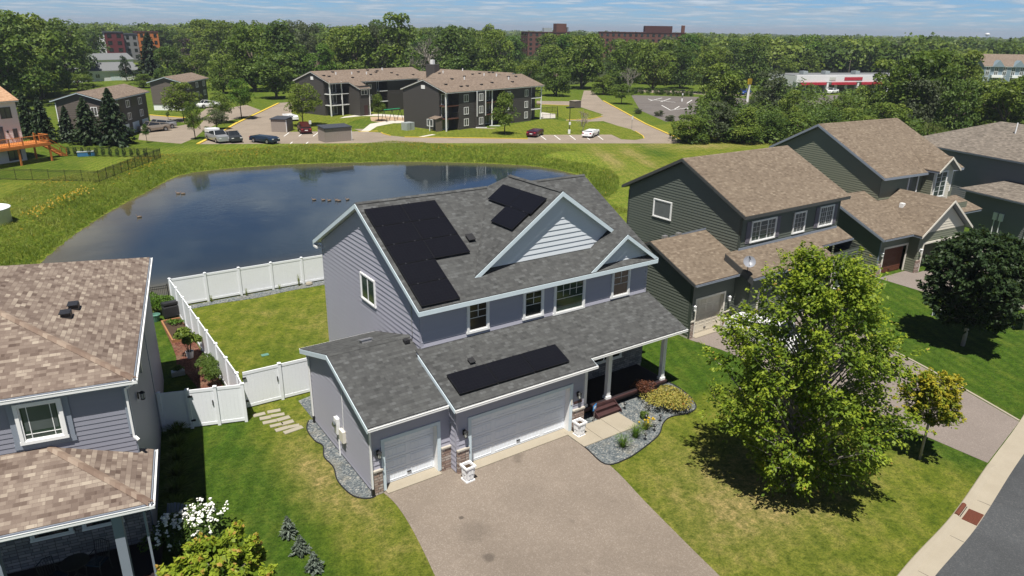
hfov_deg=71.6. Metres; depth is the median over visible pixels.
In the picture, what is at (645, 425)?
daylily plant
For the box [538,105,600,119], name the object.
lawn
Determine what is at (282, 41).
broadleaf tree
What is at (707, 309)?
garage door
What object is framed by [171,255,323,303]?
vinyl fence
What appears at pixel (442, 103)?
window
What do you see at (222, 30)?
broadleaf tree
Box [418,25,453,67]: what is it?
broadleaf tree
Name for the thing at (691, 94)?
shrub
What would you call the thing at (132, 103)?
apartment house
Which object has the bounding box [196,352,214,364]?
arborvitae shrub
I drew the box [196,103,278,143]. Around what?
kerb
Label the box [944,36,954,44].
broadleaf tree
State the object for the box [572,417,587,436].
planter
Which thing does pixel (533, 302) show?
window
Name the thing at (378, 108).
broadleaf tree
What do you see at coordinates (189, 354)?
planter
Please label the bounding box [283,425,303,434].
stepping stone
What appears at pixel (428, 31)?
broadleaf tree
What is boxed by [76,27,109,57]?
broadleaf tree
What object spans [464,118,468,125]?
window
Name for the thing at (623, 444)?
daylily plant
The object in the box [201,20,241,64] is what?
broadleaf tree
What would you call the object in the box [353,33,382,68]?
broadleaf tree
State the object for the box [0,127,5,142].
window
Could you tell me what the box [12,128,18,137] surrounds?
window
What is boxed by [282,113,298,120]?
parked car
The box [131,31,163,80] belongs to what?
spruce tree
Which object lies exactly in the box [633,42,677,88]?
broadleaf tree
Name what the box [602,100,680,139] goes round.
kerb
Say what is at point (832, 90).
parked van
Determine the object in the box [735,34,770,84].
broadleaf tree
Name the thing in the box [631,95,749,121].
parking lot
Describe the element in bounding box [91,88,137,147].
spruce tree
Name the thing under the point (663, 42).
broadleaf tree
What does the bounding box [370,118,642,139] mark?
lawn
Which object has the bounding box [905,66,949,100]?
broadleaf tree
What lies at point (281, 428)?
stepping stone
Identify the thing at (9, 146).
wooden deck
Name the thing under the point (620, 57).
broadleaf tree
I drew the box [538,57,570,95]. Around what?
broadleaf tree
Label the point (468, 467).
planter
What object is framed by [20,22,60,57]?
broadleaf tree
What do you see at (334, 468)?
garden edging
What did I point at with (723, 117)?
broadleaf tree
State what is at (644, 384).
shrub
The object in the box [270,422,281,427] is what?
stepping stone
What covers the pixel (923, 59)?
broadleaf tree
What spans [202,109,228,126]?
broadleaf tree
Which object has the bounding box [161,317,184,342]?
raised bed
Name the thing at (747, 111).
broadleaf tree
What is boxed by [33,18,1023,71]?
woods
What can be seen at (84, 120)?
spruce tree
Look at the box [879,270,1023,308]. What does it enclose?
driveway
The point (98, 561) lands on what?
patio chair
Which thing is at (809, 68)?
broadleaf tree
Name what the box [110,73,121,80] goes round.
garage door
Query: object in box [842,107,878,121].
broadleaf tree
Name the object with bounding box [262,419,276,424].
stepping stone
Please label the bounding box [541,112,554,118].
path
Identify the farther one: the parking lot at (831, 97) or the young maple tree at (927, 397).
the parking lot at (831, 97)
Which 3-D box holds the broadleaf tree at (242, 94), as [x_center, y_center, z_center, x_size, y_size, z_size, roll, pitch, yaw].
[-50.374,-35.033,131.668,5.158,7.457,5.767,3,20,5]
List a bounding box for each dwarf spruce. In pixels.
[278,516,298,540]
[288,534,312,558]
[304,551,323,575]
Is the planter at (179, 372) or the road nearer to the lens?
the planter at (179, 372)
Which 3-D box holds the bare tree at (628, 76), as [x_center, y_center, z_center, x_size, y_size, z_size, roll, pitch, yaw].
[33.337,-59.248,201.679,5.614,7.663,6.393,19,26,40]
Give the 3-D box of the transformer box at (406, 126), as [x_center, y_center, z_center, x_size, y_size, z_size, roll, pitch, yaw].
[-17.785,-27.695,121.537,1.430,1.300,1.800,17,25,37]
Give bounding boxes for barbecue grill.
[160,299,179,318]
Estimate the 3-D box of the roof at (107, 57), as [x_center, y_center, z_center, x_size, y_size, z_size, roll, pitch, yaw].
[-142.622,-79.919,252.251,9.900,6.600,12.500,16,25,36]
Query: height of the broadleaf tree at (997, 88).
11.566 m
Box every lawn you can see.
[290,106,377,131]
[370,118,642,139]
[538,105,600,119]
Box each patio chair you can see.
[35,556,68,575]
[84,538,112,575]
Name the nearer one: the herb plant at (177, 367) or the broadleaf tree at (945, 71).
the herb plant at (177, 367)
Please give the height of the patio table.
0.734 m
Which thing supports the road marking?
on the parking lot at (259, 123)
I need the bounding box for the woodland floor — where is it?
[59,30,1004,84]
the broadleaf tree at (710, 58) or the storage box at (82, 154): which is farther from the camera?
the broadleaf tree at (710, 58)
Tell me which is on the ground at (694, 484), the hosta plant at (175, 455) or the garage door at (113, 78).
the hosta plant at (175, 455)
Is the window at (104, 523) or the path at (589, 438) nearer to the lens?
the window at (104, 523)
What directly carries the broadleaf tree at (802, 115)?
on the ground at (694, 484)
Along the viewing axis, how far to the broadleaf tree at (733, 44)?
251.62 m
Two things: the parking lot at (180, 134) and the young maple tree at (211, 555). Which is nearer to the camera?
the young maple tree at (211, 555)
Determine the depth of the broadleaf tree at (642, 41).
260.21 m
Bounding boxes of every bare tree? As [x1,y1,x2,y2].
[410,38,439,70]
[576,109,588,130]
[620,68,639,91]
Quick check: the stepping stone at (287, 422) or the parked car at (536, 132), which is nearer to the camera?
the stepping stone at (287, 422)
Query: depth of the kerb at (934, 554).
26.16 m
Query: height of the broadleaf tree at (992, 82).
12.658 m
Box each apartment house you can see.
[49,84,149,139]
[146,72,208,109]
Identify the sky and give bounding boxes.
[0,0,1023,38]
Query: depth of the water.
72.03 m
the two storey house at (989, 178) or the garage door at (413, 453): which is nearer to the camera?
the garage door at (413, 453)
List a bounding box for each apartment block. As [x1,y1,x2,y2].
[69,31,161,59]
[521,24,685,59]
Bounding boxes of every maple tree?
[155,519,277,575]
[696,240,936,501]
[892,367,966,459]
[916,224,1023,345]
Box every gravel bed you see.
[189,280,324,308]
[299,396,311,416]
[307,420,371,498]
[570,382,695,463]
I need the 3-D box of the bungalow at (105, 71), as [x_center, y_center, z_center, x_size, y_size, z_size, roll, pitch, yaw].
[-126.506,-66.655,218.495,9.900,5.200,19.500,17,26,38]
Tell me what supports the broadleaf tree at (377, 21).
on the woodland floor
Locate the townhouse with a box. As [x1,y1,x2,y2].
[970,54,1023,81]
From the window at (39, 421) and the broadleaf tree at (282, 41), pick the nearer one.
the window at (39, 421)
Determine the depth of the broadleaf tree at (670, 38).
286.66 m
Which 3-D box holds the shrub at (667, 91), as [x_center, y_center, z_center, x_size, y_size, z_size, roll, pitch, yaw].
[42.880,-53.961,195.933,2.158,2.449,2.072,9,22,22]
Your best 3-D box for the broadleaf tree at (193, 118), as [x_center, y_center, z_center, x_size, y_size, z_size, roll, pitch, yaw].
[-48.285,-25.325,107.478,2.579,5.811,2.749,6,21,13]
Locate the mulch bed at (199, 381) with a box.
[163,323,222,388]
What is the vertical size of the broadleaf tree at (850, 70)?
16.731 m
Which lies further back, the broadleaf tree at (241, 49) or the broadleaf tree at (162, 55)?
the broadleaf tree at (162, 55)
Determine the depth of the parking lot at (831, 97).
192.68 m
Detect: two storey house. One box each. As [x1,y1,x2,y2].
[0,86,27,163]
[0,257,163,575]
[299,174,688,496]
[621,145,858,338]
[769,118,981,276]
[923,121,1023,238]
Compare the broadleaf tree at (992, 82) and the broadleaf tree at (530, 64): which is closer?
the broadleaf tree at (992, 82)
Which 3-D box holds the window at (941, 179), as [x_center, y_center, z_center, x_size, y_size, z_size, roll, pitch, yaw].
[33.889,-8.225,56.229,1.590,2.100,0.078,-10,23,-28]
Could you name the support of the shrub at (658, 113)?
on the ground at (694, 484)
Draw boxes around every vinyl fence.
[155,382,247,431]
[167,278,238,385]
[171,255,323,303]
[242,358,309,406]
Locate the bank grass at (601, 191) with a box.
[0,140,626,265]
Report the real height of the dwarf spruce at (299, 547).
0.785 m
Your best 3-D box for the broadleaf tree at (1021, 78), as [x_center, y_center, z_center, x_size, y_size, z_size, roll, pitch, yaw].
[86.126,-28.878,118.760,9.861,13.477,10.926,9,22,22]
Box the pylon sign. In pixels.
[746,79,751,101]
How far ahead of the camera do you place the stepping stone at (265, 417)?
31.64 m
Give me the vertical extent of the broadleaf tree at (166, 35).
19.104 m
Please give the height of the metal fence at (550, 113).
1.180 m
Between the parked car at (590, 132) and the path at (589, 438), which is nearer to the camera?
the path at (589, 438)
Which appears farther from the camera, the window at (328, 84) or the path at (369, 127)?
the window at (328, 84)
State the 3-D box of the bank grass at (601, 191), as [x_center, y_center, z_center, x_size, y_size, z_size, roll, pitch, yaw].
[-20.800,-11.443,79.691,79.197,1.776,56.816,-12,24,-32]
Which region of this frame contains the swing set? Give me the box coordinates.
[381,108,402,120]
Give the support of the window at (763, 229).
in the two storey house at (713, 232)
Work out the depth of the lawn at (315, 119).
133.75 m
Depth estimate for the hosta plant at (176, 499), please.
25.56 m
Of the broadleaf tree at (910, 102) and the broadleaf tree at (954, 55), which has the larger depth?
the broadleaf tree at (954, 55)
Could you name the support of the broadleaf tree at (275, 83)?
on the ground at (694, 484)
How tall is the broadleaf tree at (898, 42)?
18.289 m
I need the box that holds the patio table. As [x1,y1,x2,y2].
[59,553,88,575]
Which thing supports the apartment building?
on the ground at (694, 484)
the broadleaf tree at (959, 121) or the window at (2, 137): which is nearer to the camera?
the window at (2, 137)
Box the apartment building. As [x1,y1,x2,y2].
[293,60,543,131]
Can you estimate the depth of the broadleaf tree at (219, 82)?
178.78 m
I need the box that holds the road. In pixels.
[637,89,755,95]
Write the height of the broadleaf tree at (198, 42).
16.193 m
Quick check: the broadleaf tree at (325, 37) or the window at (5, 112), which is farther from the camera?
the broadleaf tree at (325, 37)
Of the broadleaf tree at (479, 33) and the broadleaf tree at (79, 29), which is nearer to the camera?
the broadleaf tree at (479, 33)
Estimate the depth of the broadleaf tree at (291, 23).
287.35 m
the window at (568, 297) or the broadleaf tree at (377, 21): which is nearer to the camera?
the window at (568, 297)
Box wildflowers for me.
[20,185,93,216]
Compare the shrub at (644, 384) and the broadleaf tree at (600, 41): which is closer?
the shrub at (644, 384)
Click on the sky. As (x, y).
(956, 18)
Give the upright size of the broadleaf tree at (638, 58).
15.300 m
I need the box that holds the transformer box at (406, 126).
[401,122,414,130]
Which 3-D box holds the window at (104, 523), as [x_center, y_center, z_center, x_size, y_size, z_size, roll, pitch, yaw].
[-13.057,6.875,22.469,1.190,1.600,0.078,-8,22,-22]
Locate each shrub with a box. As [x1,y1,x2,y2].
[136,497,228,553]
[149,291,173,313]
[173,326,201,351]
[193,357,218,375]
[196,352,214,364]
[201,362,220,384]
[628,379,656,397]
[633,108,641,113]
[638,384,694,410]
[640,410,648,417]
[645,87,652,93]
[653,88,660,93]
[654,110,663,115]
[664,88,670,94]
[665,115,673,120]
[669,88,677,94]
[686,89,693,95]
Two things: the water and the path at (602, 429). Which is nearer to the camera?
the path at (602, 429)
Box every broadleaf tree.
[0,9,55,95]
[0,9,74,93]
[0,19,67,96]
[14,45,60,99]
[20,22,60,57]
[40,17,92,83]
[56,73,95,90]
[62,36,97,70]
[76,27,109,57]
[76,28,101,48]
[96,26,108,30]
[117,27,133,32]
[118,55,132,80]
[128,74,153,87]
[141,124,148,139]
[152,44,184,78]
[155,27,176,57]
[155,29,172,58]
[160,81,202,120]
[168,30,185,54]
[173,29,189,55]
[175,50,211,75]
[178,35,213,62]
[182,101,200,138]
[186,19,218,56]
[188,19,212,54]
[191,35,217,64]
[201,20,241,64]
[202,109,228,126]
[204,53,241,92]
[207,91,234,122]
[208,23,229,58]
[219,23,274,90]
[225,78,255,118]
[227,32,266,73]
[231,20,264,54]
[245,55,298,98]
[249,19,308,81]
[250,26,268,40]
[264,23,307,64]
[283,20,305,40]
[283,83,322,121]
[294,22,324,67]
[298,42,337,73]
[312,22,326,33]
[322,28,361,62]
[325,26,353,69]
[330,24,379,69]
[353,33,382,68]
[355,34,387,62]
[360,19,390,52]
[366,24,397,68]
[368,93,385,120]
[372,12,422,68]
[408,34,429,61]
[413,28,432,52]
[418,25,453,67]
[428,23,471,69]
[456,27,488,70]
[461,30,487,68]
[478,23,501,58]
[478,29,515,73]
[479,41,498,68]
[490,91,520,133]
[492,40,514,66]
[500,35,527,62]
[516,58,543,89]
[534,32,555,62]
[534,44,570,75]
[536,33,571,66]
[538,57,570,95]
[549,33,578,71]
[561,34,609,88]
[570,31,577,46]
[578,42,600,72]
[580,33,604,63]
[589,75,617,94]
[605,39,630,72]
[606,40,644,90]
[610,83,633,103]
[625,39,636,62]
[628,45,644,77]
[630,39,648,61]
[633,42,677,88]
[641,44,662,79]
[648,39,689,83]
[655,39,674,51]
[656,35,677,49]
[668,44,696,88]
[672,114,709,142]
[673,34,704,68]
[687,50,719,93]
[689,32,704,44]
[693,37,711,64]
[693,46,709,65]
[695,62,748,108]
[702,100,739,141]
[711,46,733,75]
[720,39,748,70]
[728,106,763,142]
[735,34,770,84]
[743,51,763,69]
[748,69,793,111]
[758,112,790,141]
[772,55,800,72]
[775,90,803,120]
[779,36,797,46]
[784,112,817,135]
[794,49,821,72]
[797,34,826,72]
[813,110,848,125]
[831,94,855,110]
[838,45,864,72]
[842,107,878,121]
[854,58,910,114]
[872,102,912,123]
[874,50,950,120]
[891,40,904,71]
[901,78,948,131]
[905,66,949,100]
[929,79,984,131]
[930,64,988,125]
[931,47,978,96]
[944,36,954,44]
[948,49,984,99]
[963,72,983,80]
[972,77,1015,125]
[977,78,1023,124]
[977,85,1023,123]
[995,75,1023,121]
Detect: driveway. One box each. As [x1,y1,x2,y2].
[384,436,718,575]
[689,312,1018,462]
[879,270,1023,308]
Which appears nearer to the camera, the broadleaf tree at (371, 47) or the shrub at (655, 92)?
the shrub at (655, 92)
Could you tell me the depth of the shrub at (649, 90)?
197.25 m
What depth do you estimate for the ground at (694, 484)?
29.41 m
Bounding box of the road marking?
[275,98,691,143]
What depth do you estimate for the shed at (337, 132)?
107.94 m
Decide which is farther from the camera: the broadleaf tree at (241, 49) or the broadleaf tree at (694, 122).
the broadleaf tree at (241, 49)
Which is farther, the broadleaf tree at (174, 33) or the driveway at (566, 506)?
the broadleaf tree at (174, 33)
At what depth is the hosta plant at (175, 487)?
26.39 m
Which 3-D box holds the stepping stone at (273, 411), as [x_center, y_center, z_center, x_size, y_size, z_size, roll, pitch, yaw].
[-10.795,5.584,32.217,0.571,0.044,0.251,-8,22,-22]
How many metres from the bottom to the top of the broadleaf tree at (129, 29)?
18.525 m
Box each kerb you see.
[150,114,188,117]
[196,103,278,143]
[421,137,527,138]
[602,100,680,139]
[856,330,1019,420]
[897,415,1023,575]
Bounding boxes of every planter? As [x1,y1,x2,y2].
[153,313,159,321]
[171,368,184,376]
[185,349,193,358]
[459,460,475,483]
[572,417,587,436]
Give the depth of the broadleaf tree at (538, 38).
324.27 m
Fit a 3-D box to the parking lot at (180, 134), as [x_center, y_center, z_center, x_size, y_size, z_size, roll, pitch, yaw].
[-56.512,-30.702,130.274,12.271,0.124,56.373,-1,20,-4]
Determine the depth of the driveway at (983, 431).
32.14 m
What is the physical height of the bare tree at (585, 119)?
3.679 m
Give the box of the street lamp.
[566,107,573,133]
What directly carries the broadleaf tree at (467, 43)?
on the woodland floor
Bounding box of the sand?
[370,116,403,121]
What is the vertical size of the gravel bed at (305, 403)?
0.124 m
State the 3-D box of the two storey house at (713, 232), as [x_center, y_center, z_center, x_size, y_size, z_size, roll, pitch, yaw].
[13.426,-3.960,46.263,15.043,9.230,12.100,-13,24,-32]
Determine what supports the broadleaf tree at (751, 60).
on the woodland floor
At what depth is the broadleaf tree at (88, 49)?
210.64 m
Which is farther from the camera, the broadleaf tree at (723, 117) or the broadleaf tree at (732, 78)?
the broadleaf tree at (732, 78)
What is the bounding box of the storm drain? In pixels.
[954,503,983,525]
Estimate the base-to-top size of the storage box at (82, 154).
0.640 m
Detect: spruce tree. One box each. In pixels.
[16,91,33,139]
[24,96,63,141]
[53,105,74,143]
[68,97,105,145]
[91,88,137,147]
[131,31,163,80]
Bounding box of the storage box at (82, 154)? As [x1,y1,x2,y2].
[76,150,94,156]
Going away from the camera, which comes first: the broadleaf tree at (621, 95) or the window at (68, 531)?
the window at (68, 531)
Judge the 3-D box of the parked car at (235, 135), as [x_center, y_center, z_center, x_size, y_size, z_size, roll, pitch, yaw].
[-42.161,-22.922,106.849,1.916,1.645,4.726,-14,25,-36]
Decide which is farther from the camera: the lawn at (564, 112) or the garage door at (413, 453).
the lawn at (564, 112)
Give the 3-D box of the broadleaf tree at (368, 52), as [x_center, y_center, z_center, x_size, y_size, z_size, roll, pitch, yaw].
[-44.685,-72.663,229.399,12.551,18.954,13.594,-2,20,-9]
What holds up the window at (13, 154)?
in the two storey house at (10, 127)
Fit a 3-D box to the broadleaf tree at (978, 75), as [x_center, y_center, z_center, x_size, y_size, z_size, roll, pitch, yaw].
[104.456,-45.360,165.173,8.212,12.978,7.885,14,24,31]
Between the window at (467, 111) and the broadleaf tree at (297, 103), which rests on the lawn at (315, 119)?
the broadleaf tree at (297, 103)
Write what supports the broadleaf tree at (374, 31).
on the ground at (694, 484)
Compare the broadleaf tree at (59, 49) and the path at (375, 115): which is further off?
the broadleaf tree at (59, 49)
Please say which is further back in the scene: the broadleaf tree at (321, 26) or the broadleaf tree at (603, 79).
the broadleaf tree at (321, 26)
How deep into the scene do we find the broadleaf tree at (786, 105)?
133.43 m
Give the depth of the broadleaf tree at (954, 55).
149.92 m
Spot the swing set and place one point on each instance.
(393, 114)
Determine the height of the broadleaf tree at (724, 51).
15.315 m
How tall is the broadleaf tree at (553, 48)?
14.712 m
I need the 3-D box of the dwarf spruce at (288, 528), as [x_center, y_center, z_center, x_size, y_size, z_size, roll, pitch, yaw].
[-7.679,8.117,24.198,0.708,0.891,0.652,2,20,4]
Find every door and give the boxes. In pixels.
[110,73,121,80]
[132,120,139,132]
[364,105,367,114]
[384,427,433,482]
[471,389,565,460]
[694,294,720,332]
[881,246,902,272]
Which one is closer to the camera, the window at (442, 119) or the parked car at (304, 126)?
the parked car at (304, 126)
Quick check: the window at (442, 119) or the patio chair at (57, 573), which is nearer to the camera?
the patio chair at (57, 573)
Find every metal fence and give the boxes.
[0,149,160,181]
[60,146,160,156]
[149,284,169,305]
[541,106,557,118]
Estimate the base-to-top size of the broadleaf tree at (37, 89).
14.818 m
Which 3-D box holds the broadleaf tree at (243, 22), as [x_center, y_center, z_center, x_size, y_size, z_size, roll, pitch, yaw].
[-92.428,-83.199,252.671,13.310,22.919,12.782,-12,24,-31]
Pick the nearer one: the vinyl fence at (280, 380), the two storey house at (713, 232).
the vinyl fence at (280, 380)
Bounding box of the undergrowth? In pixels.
[3,44,1018,143]
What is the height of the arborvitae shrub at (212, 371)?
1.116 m
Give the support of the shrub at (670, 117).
on the ground at (694, 484)
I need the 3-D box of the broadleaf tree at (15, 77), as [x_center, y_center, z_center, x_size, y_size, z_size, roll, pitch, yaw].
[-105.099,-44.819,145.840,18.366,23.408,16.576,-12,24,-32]
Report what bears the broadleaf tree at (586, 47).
on the woodland floor
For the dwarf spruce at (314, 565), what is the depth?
22.59 m
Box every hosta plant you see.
[157,491,194,512]
[158,475,192,496]
[160,446,191,463]
[161,420,191,436]
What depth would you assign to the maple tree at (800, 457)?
24.50 m
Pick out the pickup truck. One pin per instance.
(216, 134)
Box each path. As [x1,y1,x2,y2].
[342,114,403,117]
[362,121,403,131]
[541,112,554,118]
[565,427,602,446]
[586,419,620,439]
[601,412,637,431]
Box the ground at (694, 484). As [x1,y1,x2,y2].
[0,36,1023,575]
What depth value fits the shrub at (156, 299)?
42.38 m
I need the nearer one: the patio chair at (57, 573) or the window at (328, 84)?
the patio chair at (57, 573)
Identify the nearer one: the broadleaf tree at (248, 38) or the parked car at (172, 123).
the parked car at (172, 123)
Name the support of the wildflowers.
on the bank grass at (601, 191)
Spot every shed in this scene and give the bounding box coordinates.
[270,116,292,131]
[316,123,351,142]
[569,100,580,107]
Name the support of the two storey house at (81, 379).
on the ground at (694, 484)
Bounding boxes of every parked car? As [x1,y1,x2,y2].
[137,121,170,132]
[150,119,176,127]
[196,100,220,107]
[226,130,242,142]
[249,134,279,143]
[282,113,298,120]
[297,121,311,133]
[526,128,543,136]
[582,129,599,137]
[723,312,812,352]
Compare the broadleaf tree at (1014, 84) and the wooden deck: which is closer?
the wooden deck
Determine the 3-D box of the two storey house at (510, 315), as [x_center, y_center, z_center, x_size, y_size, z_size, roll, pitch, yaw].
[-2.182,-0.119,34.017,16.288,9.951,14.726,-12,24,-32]
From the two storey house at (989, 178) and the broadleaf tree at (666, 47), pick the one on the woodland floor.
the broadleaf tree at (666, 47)
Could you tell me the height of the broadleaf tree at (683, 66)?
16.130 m
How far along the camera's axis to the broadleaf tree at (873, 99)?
138.26 m
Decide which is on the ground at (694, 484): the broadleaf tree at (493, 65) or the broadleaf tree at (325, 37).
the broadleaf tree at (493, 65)
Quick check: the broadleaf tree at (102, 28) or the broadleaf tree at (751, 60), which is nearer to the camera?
the broadleaf tree at (751, 60)
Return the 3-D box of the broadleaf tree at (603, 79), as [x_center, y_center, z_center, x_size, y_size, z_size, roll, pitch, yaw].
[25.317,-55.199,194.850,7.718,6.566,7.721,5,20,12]
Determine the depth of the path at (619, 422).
31.62 m
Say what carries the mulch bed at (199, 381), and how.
on the ground at (694, 484)
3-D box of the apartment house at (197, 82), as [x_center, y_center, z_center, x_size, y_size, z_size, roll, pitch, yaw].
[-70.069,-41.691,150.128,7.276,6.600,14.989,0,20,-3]
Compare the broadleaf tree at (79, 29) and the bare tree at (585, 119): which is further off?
the broadleaf tree at (79, 29)
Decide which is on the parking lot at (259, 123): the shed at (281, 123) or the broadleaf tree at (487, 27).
the shed at (281, 123)
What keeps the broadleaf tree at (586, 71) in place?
on the ground at (694, 484)
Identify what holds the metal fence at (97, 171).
on the ground at (694, 484)
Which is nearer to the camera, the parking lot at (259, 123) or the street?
the street
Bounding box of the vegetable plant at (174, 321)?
[166,319,184,324]
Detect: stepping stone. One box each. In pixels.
[253,412,265,416]
[259,415,270,420]
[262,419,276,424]
[267,408,280,413]
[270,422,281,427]
[271,412,284,417]
[275,426,288,431]
[277,415,289,421]
[282,419,293,425]
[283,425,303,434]
[288,423,299,427]
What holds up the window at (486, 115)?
in the apartment building
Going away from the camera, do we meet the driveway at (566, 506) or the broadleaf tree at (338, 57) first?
the driveway at (566, 506)
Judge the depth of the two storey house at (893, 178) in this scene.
54.87 m
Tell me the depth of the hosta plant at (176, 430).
30.16 m
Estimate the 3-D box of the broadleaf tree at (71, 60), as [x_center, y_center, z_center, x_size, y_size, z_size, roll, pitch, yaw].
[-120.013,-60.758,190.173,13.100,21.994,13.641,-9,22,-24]
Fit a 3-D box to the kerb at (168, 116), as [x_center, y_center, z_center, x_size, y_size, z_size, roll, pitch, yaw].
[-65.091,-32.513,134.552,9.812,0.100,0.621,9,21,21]
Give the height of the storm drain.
0.171 m
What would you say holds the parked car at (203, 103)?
on the ground at (694, 484)
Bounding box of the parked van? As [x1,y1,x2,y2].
[827,88,838,93]
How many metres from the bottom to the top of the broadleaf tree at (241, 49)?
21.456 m
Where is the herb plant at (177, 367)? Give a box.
[172,364,184,370]
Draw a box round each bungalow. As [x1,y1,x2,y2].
[82,62,138,81]
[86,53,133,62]
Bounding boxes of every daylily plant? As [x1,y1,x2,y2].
[614,432,634,447]
[624,423,646,438]
[638,417,654,429]
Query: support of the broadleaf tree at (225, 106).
on the ground at (694, 484)
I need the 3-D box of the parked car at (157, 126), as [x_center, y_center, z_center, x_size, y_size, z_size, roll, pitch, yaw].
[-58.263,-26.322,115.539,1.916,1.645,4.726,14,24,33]
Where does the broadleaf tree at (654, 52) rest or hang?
on the ground at (694, 484)
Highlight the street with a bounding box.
[935,455,1023,575]
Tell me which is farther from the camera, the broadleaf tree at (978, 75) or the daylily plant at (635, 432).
the broadleaf tree at (978, 75)
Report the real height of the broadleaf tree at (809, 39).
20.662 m
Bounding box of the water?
[40,162,587,302]
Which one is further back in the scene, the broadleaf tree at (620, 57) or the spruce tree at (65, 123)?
the broadleaf tree at (620, 57)
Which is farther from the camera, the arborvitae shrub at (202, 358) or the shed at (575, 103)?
the shed at (575, 103)
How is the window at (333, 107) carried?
in the apartment building
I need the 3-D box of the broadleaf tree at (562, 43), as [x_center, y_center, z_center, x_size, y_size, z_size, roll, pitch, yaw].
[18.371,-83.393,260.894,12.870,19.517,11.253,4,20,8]
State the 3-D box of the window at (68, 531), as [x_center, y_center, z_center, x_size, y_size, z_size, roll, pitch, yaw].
[-14.340,7.050,21.937,1.190,1.600,0.078,-8,22,-22]
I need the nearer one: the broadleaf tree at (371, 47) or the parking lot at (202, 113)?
the parking lot at (202, 113)
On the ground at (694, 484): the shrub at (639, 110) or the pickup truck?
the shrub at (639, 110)
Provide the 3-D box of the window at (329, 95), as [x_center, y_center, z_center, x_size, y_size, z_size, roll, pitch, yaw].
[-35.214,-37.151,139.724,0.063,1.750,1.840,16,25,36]
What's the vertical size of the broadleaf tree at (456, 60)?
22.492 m
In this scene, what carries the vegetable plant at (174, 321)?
in the raised bed at (170, 329)
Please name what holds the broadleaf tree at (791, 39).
on the woodland floor
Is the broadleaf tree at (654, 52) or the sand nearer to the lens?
the sand
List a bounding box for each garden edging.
[306,420,375,498]
[582,381,696,464]
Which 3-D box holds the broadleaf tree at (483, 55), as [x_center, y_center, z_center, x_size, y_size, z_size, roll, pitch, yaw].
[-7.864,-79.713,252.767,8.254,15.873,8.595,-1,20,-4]
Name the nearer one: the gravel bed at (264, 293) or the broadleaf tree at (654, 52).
the gravel bed at (264, 293)
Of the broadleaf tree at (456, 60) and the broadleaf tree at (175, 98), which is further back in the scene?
the broadleaf tree at (456, 60)
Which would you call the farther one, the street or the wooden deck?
the wooden deck
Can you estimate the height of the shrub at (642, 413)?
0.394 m
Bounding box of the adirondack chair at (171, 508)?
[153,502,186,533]
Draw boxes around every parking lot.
[138,105,259,143]
[150,107,213,121]
[201,91,680,143]
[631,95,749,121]
[790,95,856,105]
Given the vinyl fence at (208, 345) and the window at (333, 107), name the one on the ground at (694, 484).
the vinyl fence at (208, 345)
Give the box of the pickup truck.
[204,127,228,142]
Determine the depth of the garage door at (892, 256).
52.12 m
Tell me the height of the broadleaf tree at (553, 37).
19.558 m
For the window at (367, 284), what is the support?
in the two storey house at (510, 315)
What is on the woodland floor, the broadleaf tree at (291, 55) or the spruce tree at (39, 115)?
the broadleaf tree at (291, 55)
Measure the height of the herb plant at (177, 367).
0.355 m
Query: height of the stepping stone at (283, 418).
0.044 m
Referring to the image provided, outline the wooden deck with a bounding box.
[0,133,67,165]
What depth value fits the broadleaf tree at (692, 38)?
259.53 m
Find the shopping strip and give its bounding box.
[769,71,913,92]
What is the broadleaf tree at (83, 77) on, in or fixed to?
on the ground at (694, 484)
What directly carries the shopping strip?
on the ground at (694, 484)
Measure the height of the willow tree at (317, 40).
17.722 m
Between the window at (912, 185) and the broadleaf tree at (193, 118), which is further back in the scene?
the broadleaf tree at (193, 118)
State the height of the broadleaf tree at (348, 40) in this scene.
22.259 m
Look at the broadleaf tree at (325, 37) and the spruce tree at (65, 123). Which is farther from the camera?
the broadleaf tree at (325, 37)
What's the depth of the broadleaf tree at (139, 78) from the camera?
193.85 m
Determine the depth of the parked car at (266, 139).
105.25 m
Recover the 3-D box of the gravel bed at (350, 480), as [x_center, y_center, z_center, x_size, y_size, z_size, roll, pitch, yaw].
[-7.259,6.912,28.868,0.921,0.124,6.704,-12,24,-32]
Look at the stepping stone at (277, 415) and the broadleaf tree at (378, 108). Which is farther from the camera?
the broadleaf tree at (378, 108)
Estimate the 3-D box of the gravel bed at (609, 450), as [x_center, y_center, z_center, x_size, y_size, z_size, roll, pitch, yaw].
[5.717,5.936,32.079,7.735,0.124,3.654,-15,26,-38]
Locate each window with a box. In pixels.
[0,107,11,118]
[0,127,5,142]
[7,149,22,160]
[11,397,69,445]
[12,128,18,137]
[30,527,74,542]
[82,516,124,531]
[90,107,97,115]
[328,84,335,92]
[329,95,336,103]
[330,106,337,114]
[359,271,376,308]
[441,94,447,104]
[441,107,447,116]
[442,119,447,129]
[464,107,468,114]
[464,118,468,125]
[466,301,489,334]
[485,115,489,123]
[522,289,544,320]
[553,279,585,315]
[594,352,621,364]
[610,269,630,298]
[652,198,671,220]
[749,216,777,242]
[791,210,807,234]
[817,204,834,227]
[837,85,844,91]
[906,176,919,191]
[932,170,948,196]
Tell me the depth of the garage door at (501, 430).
29.44 m

